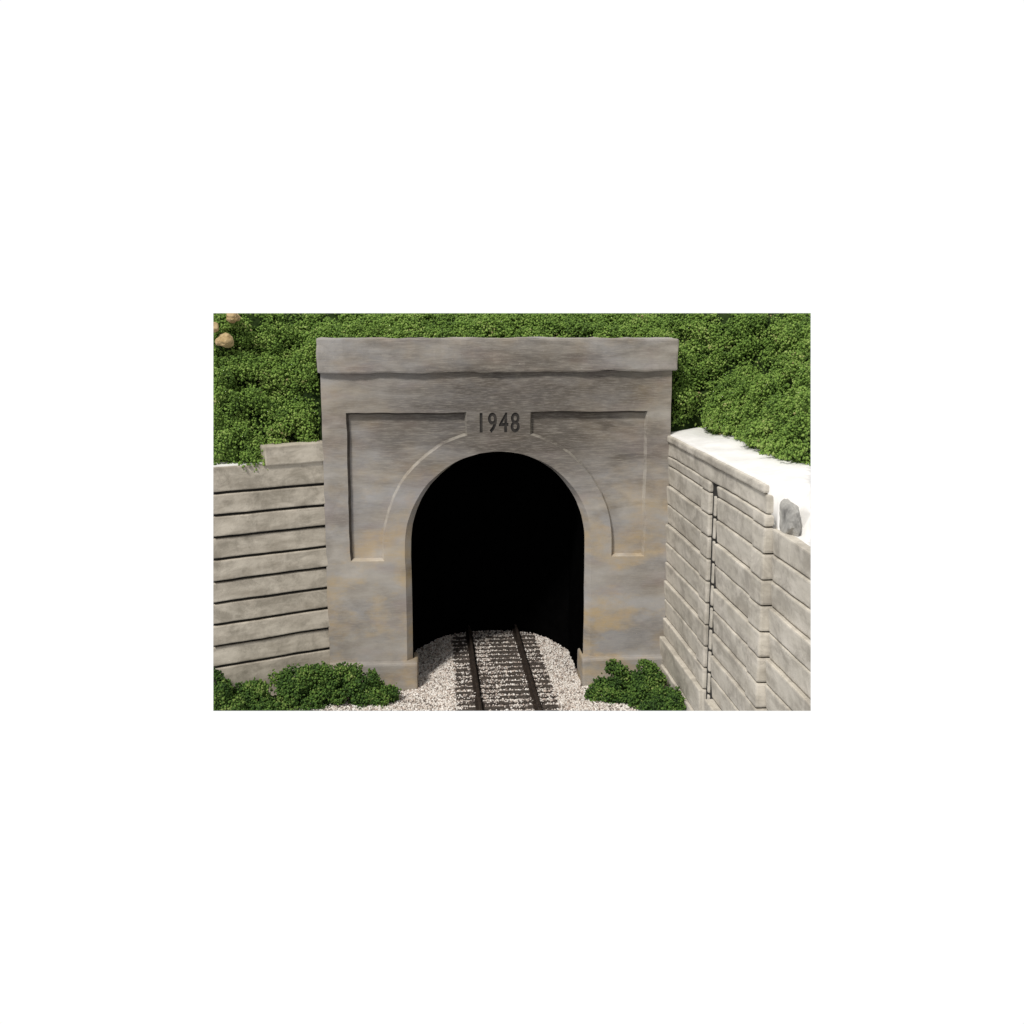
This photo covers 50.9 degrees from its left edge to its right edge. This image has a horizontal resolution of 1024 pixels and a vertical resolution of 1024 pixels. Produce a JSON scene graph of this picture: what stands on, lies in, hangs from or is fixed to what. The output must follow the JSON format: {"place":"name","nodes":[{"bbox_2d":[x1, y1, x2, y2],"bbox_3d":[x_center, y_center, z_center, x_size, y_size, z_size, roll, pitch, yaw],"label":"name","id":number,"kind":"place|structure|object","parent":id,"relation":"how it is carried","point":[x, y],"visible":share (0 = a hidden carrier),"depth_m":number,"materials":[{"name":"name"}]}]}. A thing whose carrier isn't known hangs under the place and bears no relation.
{"place":"outdoors","nodes":[
{"label":"outdoors","id":0,"kind":"place"},
{"bbox_2d":[246,633,639,710],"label":"ground","id":1,"kind":"structure","parent":0,"point":[471,691],"depth_m":28.10,"materials":[{"name":"grey gravel"}]},
{"bbox_2d":[213,667,245,710],"bbox_3d":[-6.875,4.385,26.045,0.874,1.170,0.869,-1,11,-5],"label":"shrub","id":2,"kind":"object","parent":1,"relation":"on","point":[224,699],"visible":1,"depth_m":25.85,"materials":[{"name":"green plant"}]},
{"bbox_2d":[233,676,288,710],"bbox_3d":[-6.211,4.512,26.343,1.645,0.933,0.978,3,11,17],"label":"shrub","id":3,"kind":"object","parent":1,"relation":"on","point":[256,695],"visible":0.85,"depth_m":26.20,"materials":[{"name":"green plant"}]},
{"bbox_2d":[213,440,329,695],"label":"board retaining wall","id":4,"kind":"structure","parent":1,"relation":"on","point":[270,605],"depth_m":26.60,"materials":[{"name":"paint"}]},
{"bbox_2d":[268,661,346,710],"bbox_3d":[-5.071,4.361,26.624,1.990,1.309,1.208,-1,11,-5],"label":"shrub","id":5,"kind":"object","parent":1,"relation":"on","point":[316,685],"visible":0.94,"depth_m":26.44,"materials":[{"name":"green plant"}]},
{"bbox_2d":[333,661,375,709],"bbox_3d":[-3.898,4.352,26.832,1.177,1.230,0.968,6,12,28],"label":"shrub","id":6,"kind":"object","parent":1,"relation":"on","point":[353,686],"visible":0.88,"depth_m":26.59,"materials":[{"name":"green plant"}]},
{"bbox_2d":[364,668,401,707],"bbox_3d":[-3.339,4.450,26.925,1.015,1.017,0.927,2,11,12],"label":"shrub","id":7,"kind":"object","parent":1,"relation":"on","point":[385,694],"visible":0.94,"depth_m":26.78,"materials":[{"name":"green plant"}]},
{"bbox_2d":[288,630,653,710],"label":"ballast","id":8,"kind":"structure","parent":1,"relation":"on","point":[430,692],"depth_m":28.16,"materials":[{"name":"gravel"}]},
{"bbox_2d":[452,624,558,710],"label":"railway track","id":9,"kind":"structure","parent":8,"relation":"on","point":[478,703],"depth_m":28.57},
{"bbox_2d":[316,336,677,690],"bbox_3d":[-0.478,-0.062,29.545,9.004,9.476,4.613,-1,11,-5],"label":"tunnel portal","id":10,"kind":"object","parent":1,"relation":"on","point":[477,484],"visible":0.91,"depth_m":27.57,"materials":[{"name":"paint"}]},
{"bbox_2d":[584,658,646,704],"bbox_3d":[2.653,4.358,27.188,1.710,1.123,1.374,-1,11,-5],"label":"shrub","id":11,"kind":"object","parent":1,"relation":"on","point":[616,686],"visible":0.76,"depth_m":27.10,"materials":[{"name":"green plant"}]},
{"bbox_2d":[627,659,666,697],"bbox_3d":[3.366,4.347,27.295,1.117,1.119,1.224,3,11,17],"label":"shrub","id":12,"kind":"object","parent":1,"relation":"on","point":[654,676],"visible":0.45,"depth_m":27.25,"materials":[{"name":"green plant"}]},
{"bbox_2d":[624,681,685,710],"bbox_3d":[3.472,4.641,26.259,1.290,0.877,1.679,-1,11,-5],"label":"shrub","id":13,"kind":"object","parent":1,"relation":"on","point":[667,698],"visible":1,"depth_m":26.07,"materials":[{"name":"green plant"}]},
{"bbox_2d":[659,427,810,710],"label":"block retaining wall","id":14,"kind":"structure","parent":1,"relation":"on","point":[737,619],"depth_m":22.00,"materials":[{"name":"paint"}]},
{"bbox_2d":[779,499,800,536],"bbox_3d":[5.011,0.142,19.393,0.277,0.684,1.080,-1,11,-5],"label":"rock","id":15,"kind":"object","parent":14,"relation":"on","point":[790,519],"visible":0.91,"depth_m":19.18,"materials":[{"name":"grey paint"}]},
{"bbox_2d":[213,313,810,471],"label":"hillside","id":16,"kind":"structure","parent":0,"point":[769,414],"depth_m":27.53,"materials":[{"name":"green plant"}]},
{"bbox_2d":[213,322,218,332],"bbox_3d":[-7.370,-4.600,26.771,0.140,0.267,0.320,-3,11,-15],"label":"rock","id":17,"kind":"object","parent":16,"relation":"on","point":[215,327],"visible":1,"depth_m":26.65,"materials":[{"name":"beige stone"}]},
{"bbox_2d":[215,332,233,347],"bbox_3d":[-7.144,-4.293,26.872,0.447,0.393,0.449,9,14,39],"label":"rock","id":18,"kind":"object","parent":16,"relation":"on","point":[225,340],"visible":1,"depth_m":26.74,"materials":[{"name":"beige stone"}]},
{"bbox_2d":[226,313,240,322],"bbox_3d":[-6.999,-4.862,26.988,0.358,0.251,0.348,-1,11,-5],"label":"rock","id":19,"kind":"object","parent":16,"relation":"on","point":[232,317],"visible":1,"depth_m":26.86,"materials":[{"name":"beige stone"}]},
{"bbox_2d":[0,0,1023,1023],"label":"sky","id":20,"kind":"structure","parent":0,"point":[857,166],"materials":[{"name":"white"}]}
]}

